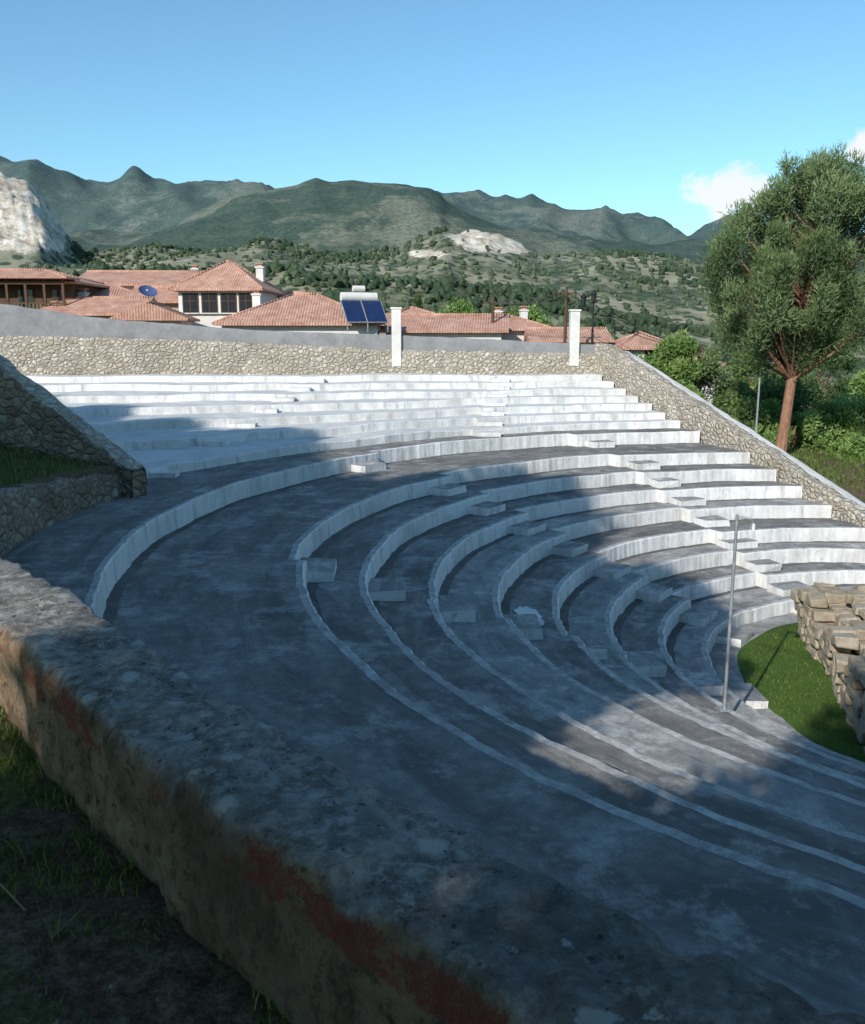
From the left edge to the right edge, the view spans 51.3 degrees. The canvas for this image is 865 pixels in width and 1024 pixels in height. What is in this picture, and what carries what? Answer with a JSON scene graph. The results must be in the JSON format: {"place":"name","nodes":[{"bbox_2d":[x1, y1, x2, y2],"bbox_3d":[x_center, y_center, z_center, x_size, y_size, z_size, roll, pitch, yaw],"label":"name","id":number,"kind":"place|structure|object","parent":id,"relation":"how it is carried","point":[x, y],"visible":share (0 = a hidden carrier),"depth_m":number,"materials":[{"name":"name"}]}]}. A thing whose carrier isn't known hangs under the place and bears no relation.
{"place":"outdoors","nodes":[
{"label":"outdoors","id":0,"kind":"place"},
{"bbox_2d":[0,440,107,486],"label":"grass","id":1,"kind":"structure","parent":0,"point":[7,454],"depth_m":22.05,"materials":[{"name":"plant"}]},
{"bbox_2d":[0,700,296,1023],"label":"grass","id":2,"kind":"structure","parent":0,"point":[14,848],"depth_m":2.57,"materials":[{"name":"plant"}]},
{"bbox_2d":[0,156,864,1023],"bbox_3d":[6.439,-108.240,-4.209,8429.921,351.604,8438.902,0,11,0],"label":"hillside terrain","id":3,"kind":"structure","parent":0,"point":[48,214],"depth_m":496.83,"materials":[{"name":"plant"}]},
{"bbox_2d":[0,883,89,937],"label":"fallen twigs","id":4,"kind":"object","parent":3,"relation":"on","point":[24,909],"visible":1,"depth_m":2.39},
{"bbox_2d":[0,284,99,308],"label":"walls","id":5,"kind":"structure","parent":3,"relation":"on","point":[71,290],"depth_m":56.42,"materials":[{"name":"wood"}]},
{"bbox_2d":[17,289,34,307],"bbox_3d":[-25.500,-13.285,56.418,1.200,1.410,0.260,0,11,0],"label":"window","id":6,"kind":"structure","parent":5,"relation":"attached to","point":[21,296],"depth_m":56.38,"materials":[{"name":"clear glass"}]},
{"bbox_2d":[0,277,79,308],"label":"timber gallery","id":7,"kind":"object","parent":5,"relation":"attached to","point":[25,282],"visible":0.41,"depth_m":55.26,"materials":[{"name":"wood"}]},
{"bbox_2d":[0,270,109,287],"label":"tiled roof","id":8,"kind":"structure","parent":5,"relation":"on","point":[25,273],"depth_m":58.05,"materials":[{"name":"tile"}]},
{"bbox_2d":[0,268,104,283],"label":"ridge tiles","id":9,"kind":"object","parent":8,"relation":"on","point":[55,272],"visible":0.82,"depth_m":58.99,"materials":[{"name":"tile"}]},
{"bbox_2d":[51,289,61,300],"bbox_3d":[-23.500,-13.285,56.418,0.900,1.410,0.260,0,11,0],"label":"window","id":10,"kind":"structure","parent":5,"relation":"attached to","point":[56,294],"depth_m":56.35,"materials":[{"name":"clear glass"}]},
{"bbox_2d":[0,354,146,497],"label":"stone side wall","id":11,"kind":"structure","parent":3,"relation":"on","point":[34,417],"depth_m":23.75,"materials":[{"name":"stone"}]},
{"bbox_2d":[38,984,158,1023],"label":"loose stones","id":12,"kind":"object","parent":3,"relation":"on","point":[111,986],"visible":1,"depth_m":2.08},
{"bbox_2d":[90,316,111,318],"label":"walls","id":13,"kind":"structure","parent":3,"relation":"on","point":[106,317],"depth_m":54.40,"materials":[{"name":"paint"}]},
{"bbox_2d":[40,298,157,315],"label":"tiled roof","id":14,"kind":"structure","parent":13,"relation":"on","point":[102,307],"depth_m":55.15,"materials":[{"name":"ceramic"}]},
{"bbox_2d":[77,288,89,295],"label":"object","id":15,"kind":"object","parent":14,"relation":"on","point":[82,292],"visible":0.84,"depth_m":57.19,"materials":[{"name":"white glass"}]},
{"bbox_2d":[74,296,153,298],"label":"ridge tiles","id":16,"kind":"object","parent":14,"relation":"on","point":[89,297],"visible":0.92,"depth_m":56.37,"materials":[{"name":"tile"}]},
{"bbox_2d":[121,286,133,289],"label":"walls","id":17,"kind":"structure","parent":3,"relation":"on","point":[129,287],"depth_m":64.54,"materials":[{"name":"white paint"}]},
{"bbox_2d":[80,272,199,285],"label":"tiled roof","id":18,"kind":"structure","parent":17,"relation":"on","point":[144,278],"depth_m":65.85,"materials":[{"name":"tile"}]},
{"bbox_2d":[86,270,203,271],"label":"ridge tiles","id":19,"kind":"object","parent":18,"relation":"on","point":[144,270],"visible":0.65,"depth_m":67.64,"materials":[{"name":"tile"}]},
{"bbox_2d":[190,265,199,269],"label":"chimney","id":20,"kind":"object","parent":18,"relation":"on","point":[194,267],"visible":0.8,"depth_m":68.06,"materials":[{"name":"white paint"}]},
{"bbox_2d":[141,321,191,324],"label":"walls","id":21,"kind":"structure","parent":3,"relation":"on","point":[179,322],"depth_m":53.38,"materials":[{"name":"white paint"}]},
{"bbox_2d":[109,303,199,321],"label":"tiled roof","id":22,"kind":"structure","parent":21,"relation":"on","point":[149,312],"depth_m":52.75,"materials":[{"name":"tile"}]},
{"bbox_2d":[139,285,157,299],"bbox_3d":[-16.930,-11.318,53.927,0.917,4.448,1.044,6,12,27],"label":"satellite dish","id":23,"kind":"object","parent":22,"relation":"on","point":[147,290],"visible":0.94,"depth_m":53.75,"materials":[{"name":"metal"}]},
{"bbox_2d":[146,300,164,305],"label":"ridge tiles","id":24,"kind":"object","parent":22,"relation":"on","point":[153,302],"visible":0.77,"depth_m":54.28,"materials":[{"name":"ceramic"}]},
{"bbox_2d":[164,303,178,310],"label":"walls","id":25,"kind":"structure","parent":3,"relation":"on","point":[175,306],"depth_m":58.94,"materials":[{"name":"paint"}]},
{"bbox_2d":[124,288,178,302],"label":"tiled roof","id":26,"kind":"structure","parent":25,"relation":"on","point":[164,295],"depth_m":59.76,"materials":[{"name":"tile"}]},
{"bbox_2d":[134,286,169,287],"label":"ridge tiles","id":27,"kind":"object","parent":26,"relation":"on","point":[154,286],"visible":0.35,"depth_m":61.22,"materials":[{"name":"tile"}]},
{"bbox_2d":[178,291,276,326],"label":"walls","id":28,"kind":"structure","parent":3,"relation":"on","point":[206,319],"depth_m":58.37,"materials":[{"name":"white paint"}]},
{"bbox_2d":[182,293,199,313],"bbox_3d":[-15.669,-13.487,58.226,1.200,1.310,0.260,1,11,3],"label":"window","id":29,"kind":"structure","parent":28,"relation":"attached to","point":[190,302],"depth_m":58.22,"materials":[{"name":"black glass"}]},
{"bbox_2d":[200,293,218,313],"bbox_3d":[-14.422,-13.473,58.152,1.200,1.310,0.260,1,11,3],"label":"window","id":30,"kind":"structure","parent":28,"relation":"attached to","point":[209,303],"depth_m":58.15,"materials":[{"name":"black glass"}]},
{"bbox_2d":[169,262,284,294],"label":"tiled roof","id":31,"kind":"structure","parent":28,"relation":"on","point":[227,276],"depth_m":58.39,"materials":[{"name":"tile"}]},
{"bbox_2d":[168,260,285,292],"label":"ridge tiles","id":32,"kind":"object","parent":31,"relation":"on","point":[241,270],"visible":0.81,"depth_m":59.42,"materials":[{"name":"tile"}]},
{"bbox_2d":[254,263,265,281],"bbox_3d":[-11.743,-16.339,61.387,0.620,1.230,0.620,1,11,3],"label":"chimney","id":33,"kind":"object","parent":31,"relation":"on","point":[260,270],"visible":0.95,"depth_m":61.16,"materials":[{"name":"white paint"}]},
{"bbox_2d":[219,293,236,313],"bbox_3d":[-13.174,-13.458,58.079,1.200,1.310,0.260,1,11,3],"label":"window","id":34,"kind":"structure","parent":28,"relation":"attached to","point":[228,303],"depth_m":58.08,"materials":[{"name":"black glass"}]},
{"bbox_2d":[238,293,252,311],"bbox_3d":[-12.026,-13.445,58.011,1.100,1.310,0.260,1,11,3],"label":"window","id":35,"kind":"structure","parent":28,"relation":"attached to","point":[245,301],"depth_m":57.98,"materials":[{"name":"black glass"}]},
{"bbox_2d":[0,335,594,374],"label":"stone back wall","id":36,"kind":"structure","parent":3,"relation":"on","point":[34,355],"depth_m":47.09,"materials":[{"name":"stone"}]},
{"bbox_2d":[0,303,594,353],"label":"plastered parapet","id":37,"kind":"structure","parent":36,"relation":"on","point":[21,320],"depth_m":46.86,"materials":[{"name":"paint"}]},
{"bbox_2d":[222,326,378,333],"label":"walls","id":38,"kind":"structure","parent":3,"relation":"on","point":[343,329],"depth_m":52.47,"materials":[{"name":"white paint"}]},
{"bbox_2d":[212,295,385,325],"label":"tiled roof","id":39,"kind":"structure","parent":38,"relation":"on","point":[304,310],"depth_m":52.94,"materials":[{"name":"tile"}]},
{"bbox_2d":[251,290,261,306],"bbox_3d":[-11.145,-13.401,57.059,0.620,1.330,0.620,0,11,-2],"label":"chimney","id":40,"kind":"object","parent":39,"relation":"on","point":[256,297],"visible":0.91,"depth_m":56.80,"materials":[{"name":"white paint"}]},
{"bbox_2d":[211,292,383,323],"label":"ridge tiles","id":41,"kind":"object","parent":39,"relation":"on","point":[291,294],"visible":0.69,"depth_m":54.83,"materials":[{"name":"ceramic"}]},
{"bbox_2d":[340,285,387,331],"bbox_3d":[-4.030,-11.841,52.384,2.462,2.669,1.881,-4,12,-20],"label":"solar water heater","id":42,"kind":"object","parent":39,"relation":"on","point":[358,302],"visible":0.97,"depth_m":52.35,"materials":[{"name":"blue glass"}]},
{"bbox_2d":[390,307,401,365],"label":"white pillar","id":43,"kind":"structure","parent":3,"relation":"on","point":[396,333],"depth_m":47.35,"materials":[{"name":"paint"}]},
{"bbox_2d":[413,294,423,308],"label":"cypress tree","id":44,"kind":"object","parent":3,"relation":"on","point":[418,301],"visible":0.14,"depth_m":70.00,"materials":[{"name":"green plant"}]},
{"bbox_2d":[3,373,864,1009],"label":"amphitheatre seating","id":45,"kind":"object","parent":3,"relation":"on","point":[347,575],"visible":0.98,"depth_m":18.77,"materials":[{"name":"concrete"}]},
{"bbox_2d":[0,473,113,555],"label":"stone retaining wall","id":46,"kind":"structure","parent":45,"relation":"on","point":[26,513],"depth_m":19.34,"materials":[{"name":"stone"}]},
{"bbox_2d":[514,606,543,625],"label":"rain puddle","id":47,"kind":"object","parent":45,"relation":"on","point":[523,610],"visible":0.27,"depth_m":21.19,"materials":[{"name":"liquid"}]},
{"bbox_2d":[717,514,757,711],"bbox_3d":[5.933,1.994,17.496,0.487,3.950,0.250,0,11,0],"label":"metal lamp post","id":48,"kind":"object","parent":45,"relation":"on","point":[724,707],"visible":1,"depth_m":17.48,"materials":[{"name":"metal"}]},
{"bbox_2d":[386,333,501,339],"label":"walls","id":49,"kind":"structure","parent":3,"relation":"on","point":[478,335],"depth_m":55.86,"materials":[{"name":"white paint"}]},
{"bbox_2d":[378,315,508,332],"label":"tiled roof","id":50,"kind":"structure","parent":49,"relation":"on","point":[447,324],"depth_m":56.61,"materials":[{"name":"tile"}]},
{"bbox_2d":[385,313,508,315],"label":"ridge tiles","id":51,"kind":"object","parent":50,"relation":"on","point":[402,314],"visible":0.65,"depth_m":58.54,"materials":[{"name":"tile"}]},
{"bbox_2d":[24,224,864,400],"bbox_3d":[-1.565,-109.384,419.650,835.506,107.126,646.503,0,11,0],"label":"hillside olive groves","id":52,"kind":"object","parent":3,"relation":"on","point":[442,286],"visible":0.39,"depth_m":437.57,"materials":[{"name":"green plant"}]},
{"bbox_2d":[436,296,477,312],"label":"broadleaf tree","id":53,"kind":"object","parent":3,"relation":"on","point":[462,307],"visible":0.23,"depth_m":86.20,"materials":[{"name":"green plant"}]},
{"bbox_2d":[488,304,495,312],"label":"cypress tree","id":54,"kind":"object","parent":3,"relation":"on","point":[490,309],"visible":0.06,"depth_m":82.90,"materials":[{"name":"green plant"}]},
{"bbox_2d":[483,296,502,322],"bbox_3d":[3.800,-10.872,56.973,1.200,5.400,0.230,0,11,0],"label":"utility pole","id":55,"kind":"object","parent":3,"relation":"on","point":[492,314],"visible":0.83,"depth_m":56.50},
{"bbox_2d":[502,331,523,340],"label":"walls","id":56,"kind":"structure","parent":3,"relation":"on","point":[514,335],"depth_m":61.57,"materials":[{"name":"white paint"}]},
{"bbox_2d":[509,317,546,330],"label":"tiled roof","id":57,"kind":"structure","parent":56,"relation":"on","point":[516,324],"depth_m":61.89,"materials":[{"name":"tile"}]},
{"bbox_2d":[494,307,502,312],"bbox_3d":[4.565,-13.717,62.828,0.620,1.130,0.620,-1,11,-6],"label":"chimney","id":58,"kind":"object","parent":57,"relation":"on","point":[497,309],"visible":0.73,"depth_m":62.55,"materials":[{"name":"white paint"}]},
{"bbox_2d":[519,306,528,318],"bbox_3d":[6.466,-13.977,63.893,0.620,1.230,0.620,-1,11,-6],"label":"chimney","id":59,"kind":"object","parent":57,"relation":"on","point":[523,312],"visible":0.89,"depth_m":63.64,"materials":[{"name":"white paint"}]},
{"bbox_2d":[509,315,551,326],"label":"ridge tiles","id":60,"kind":"object","parent":57,"relation":"on","point":[529,320],"visible":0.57,"depth_m":62.61,"materials":[{"name":"tile"}]},
{"bbox_2d":[507,302,553,326],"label":"broadleaf tree","id":61,"kind":"object","parent":3,"relation":"on","point":[535,314],"visible":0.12,"depth_m":77.53,"materials":[{"name":"green plant"}]},
{"bbox_2d":[556,286,575,342],"bbox_3d":[8.100,-10.242,55.058,1.200,6.900,0.230,0,11,0],"label":"utility pole","id":62,"kind":"object","parent":3,"relation":"on","point":[565,318],"visible":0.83,"depth_m":54.62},
{"bbox_2d":[485,292,765,363],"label":"overhead wires","id":63,"kind":"object","parent":62,"relation":"attached to","point":[606,321],"visible":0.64,"depth_m":53.84,"materials":[{"name":"black metal"}]},
{"bbox_2d":[568,309,581,365],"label":"white pillar","id":64,"kind":"structure","parent":3,"relation":"on","point":[574,327],"depth_m":47.73,"materials":[{"name":"paint"}]},
{"bbox_2d":[552,342,605,343],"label":"walls","id":65,"kind":"structure","parent":3,"relation":"on","point":[585,342],"depth_m":58.72,"materials":[{"name":"white paint"}]},
{"bbox_2d":[524,329,613,341],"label":"tiled roof","id":66,"kind":"structure","parent":65,"relation":"on","point":[554,335],"depth_m":59.23,"materials":[{"name":"tile"}]},
{"bbox_2d":[525,327,606,328],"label":"ridge tiles","id":67,"kind":"object","parent":66,"relation":"on","point":[563,327],"visible":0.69,"depth_m":60.66,"materials":[{"name":"tile"}]},
{"bbox_2d":[580,290,596,343],"bbox_3d":[8.475,-10.057,49.184,0.933,4.000,0.389,0,11,0],"label":"street lamp","id":68,"kind":"object","parent":3,"relation":"on","point":[583,296],"visible":0.81,"depth_m":48.89,"materials":[{"name":"black metal"}]},
{"bbox_2d":[623,350,644,359],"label":"walls","id":69,"kind":"structure","parent":3,"relation":"on","point":[637,351],"depth_m":57.11,"materials":[{"name":"white paint"}]},
{"bbox_2d":[609,334,660,349],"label":"tiled roof","id":70,"kind":"structure","parent":69,"relation":"on","point":[636,342],"depth_m":57.23,"materials":[{"name":"tile"}]},
{"bbox_2d":[606,331,663,346],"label":"ridge tiles","id":71,"kind":"object","parent":70,"relation":"on","point":[629,338],"visible":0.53,"depth_m":58.41,"materials":[{"name":"tile"}]},
{"bbox_2d":[645,350,657,360],"bbox_3d":[13.900,-9.752,57.111,1.000,1.010,0.260,0,11,0],"label":"window","id":72,"kind":"structure","parent":69,"relation":"attached to","point":[647,351],"depth_m":57.06,"materials":[{"name":"black glass"}]},
{"bbox_2d":[636,329,703,387],"bbox_3d":[12.856,-7.737,50.500,4.509,5.143,4.304,0,11,0],"label":"olive tree","id":73,"kind":"object","parent":3,"relation":"on","point":[671,358],"visible":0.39,"depth_m":49.77,"materials":[{"name":"green plant"}]},
{"bbox_2d":[686,383,706,399],"bbox_3d":[13.273,-5.556,47.286,2.082,2.491,2.363,8,14,36],"label":"shrub","id":74,"kind":"object","parent":3,"relation":"on","point":[694,389],"visible":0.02,"depth_m":46.99,"materials":[{"name":"green plant"}]},
{"bbox_2d":[689,343,703,383],"bbox_3d":[14.800,-7.362,51.547,1.200,4.600,0.230,0,11,0],"label":"tree","id":75,"kind":"object","parent":3,"relation":"on","point":[693,354],"visible":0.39,"depth_m":51.15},
{"bbox_2d":[695,379,714,403],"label":"walls","id":76,"kind":"structure","parent":3,"relation":"on","point":[708,392],"depth_m":71.66,"materials":[{"name":"white paint"}]},
{"bbox_2d":[682,337,732,401],"bbox_3d":[15.189,-7.448,52.456,4.284,5.421,4.221,-4,12,-18],"label":"olive tree","id":77,"kind":"object","parent":3,"relation":"on","point":[711,372],"visible":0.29,"depth_m":51.50,"materials":[{"name":"plant"}]},
{"bbox_2d":[594,344,864,526],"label":"sloping end wall","id":78,"kind":"structure","parent":3,"relation":"on","point":[632,376],"depth_m":38.92,"materials":[{"name":"stone"}]},
{"bbox_2d":[625,351,864,508],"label":"concrete kerb","id":79,"kind":"structure","parent":78,"relation":"on","point":[829,482],"depth_m":37.37,"materials":[{"name":"concrete"}]},
{"bbox_2d":[710,378,752,409],"bbox_3d":[17.251,-5.913,51.807,2.855,3.640,3.024,-5,12,-25],"label":"shrub","id":80,"kind":"object","parent":3,"relation":"on","point":[729,394],"visible":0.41,"depth_m":51.16,"materials":[{"name":"green plant"}]},
{"bbox_2d":[719,399,762,428],"bbox_3d":[15.764,-4.669,47.289,2.950,2.679,2.534,0,11,0],"label":"shrub","id":81,"kind":"object","parent":3,"relation":"on","point":[744,415],"visible":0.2,"depth_m":46.90,"materials":[{"name":"green plant"}]},
{"bbox_2d":[723,394,782,427],"bbox_3d":[17.224,-4.903,48.516,3.127,2.864,3.115,3,12,16],"label":"shrub","id":82,"kind":"object","parent":3,"relation":"on","point":[770,408],"visible":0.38,"depth_m":47.77,"materials":[{"name":"green plant"}]},
{"bbox_2d":[727,350,785,399],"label":"broadleaf tree","id":83,"kind":"object","parent":3,"relation":"on","point":[737,371],"visible":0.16,"depth_m":76.77,"materials":[{"name":"green plant"}]},
{"bbox_2d":[748,423,776,443],"bbox_3d":[15.886,-3.511,44.389,2.067,1.710,1.786,0,11,0],"label":"shrub","id":84,"kind":"object","parent":3,"relation":"on","point":[765,433],"visible":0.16,"depth_m":43.89,"materials":[{"name":"green plant"}]},
{"bbox_2d":[755,361,773,433],"bbox_3d":[15.422,-4.573,41.932,0.216,4.829,1.082,-2,11,-8],"label":"street lamp","id":85,"kind":"object","parent":3,"relation":"on","point":[757,411],"visible":0.68,"depth_m":42.25,"materials":[{"name":"metal"}]},
{"bbox_2d":[745,380,810,417],"bbox_3d":[19.088,-5.494,49.914,3.305,3.738,3.197,-10,15,-42],"label":"shrub","id":86,"kind":"object","parent":3,"relation":"on","point":[775,392],"visible":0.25,"depth_m":49.77,"materials":[{"name":"green plant"}]},
{"bbox_2d":[695,140,864,452],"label":"pine tree","id":87,"kind":"object","parent":3,"relation":"on","point":[814,220],"visible":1,"depth_m":39.38,"materials":[{"name":"green plant"}]},
{"bbox_2d":[756,372,825,412],"bbox_3d":[20.978,-6.338,53.909,3.831,4.309,4.116,-4,12,-19],"label":"shrub","id":88,"kind":"object","parent":3,"relation":"on","point":[800,389],"visible":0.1,"depth_m":53.25,"materials":[{"name":"green plant"}]},
{"bbox_2d":[766,406,828,449],"bbox_3d":[18.505,-4.142,46.089,3.351,2.625,3.221,0,11,0],"label":"shrub","id":89,"kind":"object","parent":3,"relation":"on","point":[804,425],"visible":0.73,"depth_m":45.44,"materials":[{"name":"green plant"}]},
{"bbox_2d":[737,622,864,762],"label":"orchestra turf","id":90,"kind":"structure","parent":3,"relation":"on","point":[820,738],"depth_m":20.88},
{"bbox_2d":[790,582,864,753],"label":"ancient ruin wall","id":91,"kind":"structure","parent":90,"relation":"on","point":[831,624],"depth_m":21.33,"materials":[{"name":"stone"}]},
{"bbox_2d":[797,347,860,411],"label":"broadleaf tree","id":92,"kind":"object","parent":3,"relation":"on","point":[841,386],"visible":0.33,"depth_m":77.69,"materials":[{"name":"green plant"}]},
{"bbox_2d":[801,397,863,445],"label":"shrub","id":93,"kind":"object","parent":3,"relation":"on","point":[843,419],"visible":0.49,"depth_m":46.42,"materials":[{"name":"green plant"}]},
{"bbox_2d":[823,430,864,458],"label":"shrub","id":94,"kind":"object","parent":3,"relation":"on","point":[853,445],"visible":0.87,"depth_m":42.66,"materials":[{"name":"green plant"}]},
{"bbox_2d":[828,396,864,436],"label":"shrub","id":95,"kind":"object","parent":3,"relation":"on","point":[860,405],"visible":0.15,"depth_m":47.18,"materials":[{"name":"green plant"}]},
{"bbox_2d":[831,389,864,421],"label":"shrub","id":96,"kind":"object","parent":3,"relation":"on","point":[843,394],"visible":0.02,"depth_m":49.60,"materials":[{"name":"green plant"}]},
{"bbox_2d":[846,368,864,400],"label":"broadleaf tree","id":97,"kind":"object","parent":3,"relation":"on","point":[858,383],"visible":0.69,"depth_m":61.31,"materials":[{"name":"green plant"}]},
{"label":"walls","id":98,"kind":"object","parent":3,"relation":"on","visible":0},
{"bbox_2d":[401,308,428,312],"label":"tiled roof","id":99,"kind":"structure","parent":98,"relation":"on","point":[412,310],"depth_m":65.62,"materials":[{"name":"tile"}]},
{"bbox_2d":[401,306,434,312],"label":"ridge tiles","id":100,"kind":"object","parent":99,"relation":"on","point":[404,309],"visible":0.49,"depth_m":65.90,"materials":[{"name":"ceramic"}]},
{"bbox_2d":[0,0,864,235],"label":"sky","id":101,"kind":"structure","parent":0,"point":[673,111],"materials":[{"name":"blue"}]},
{"bbox_2d":[787,444,864,501],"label":"grass","id":102,"kind":"structure","parent":0,"point":[848,462],"depth_m":40.25,"materials":[{"name":"plant"}]},
{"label":"inner retaining wall","id":103,"kind":"object","parent":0,"visible":0},
{"bbox_2d":[0,555,864,1023],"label":"old parapet wall","id":104,"kind":"structure","parent":103,"relation":"on","point":[304,885],"depth_m":2.01,"materials":[{"name":"stone"}]},
{"bbox_3d":[-9.600,-14.944,64.326,6.900,1.440,5.900,3,12,17],"label":"tiled roof","id":105,"kind":"object","parent":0,"visible":0},
{"bbox_2d":[277,291,307,296],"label":"ridge tiles","id":106,"kind":"object","parent":105,"relation":"on","point":[292,292],"visible":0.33,"depth_m":64.12,"materials":[{"name":"tile"}]},
{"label":"walls","id":107,"kind":"object","parent":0,"visible":0},
{"bbox_2d":[92,284,129,295],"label":"tiled roof","id":108,"kind":"structure","parent":107,"relation":"on","point":[111,290],"depth_m":60.59,"materials":[{"name":"tile"}]},
{"bbox_2d":[103,282,131,290],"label":"ridge tiles","id":109,"kind":"object","parent":108,"relation":"on","point":[117,286],"visible":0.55,"depth_m":61.63,"materials":[{"name":"tile"}]}
]}

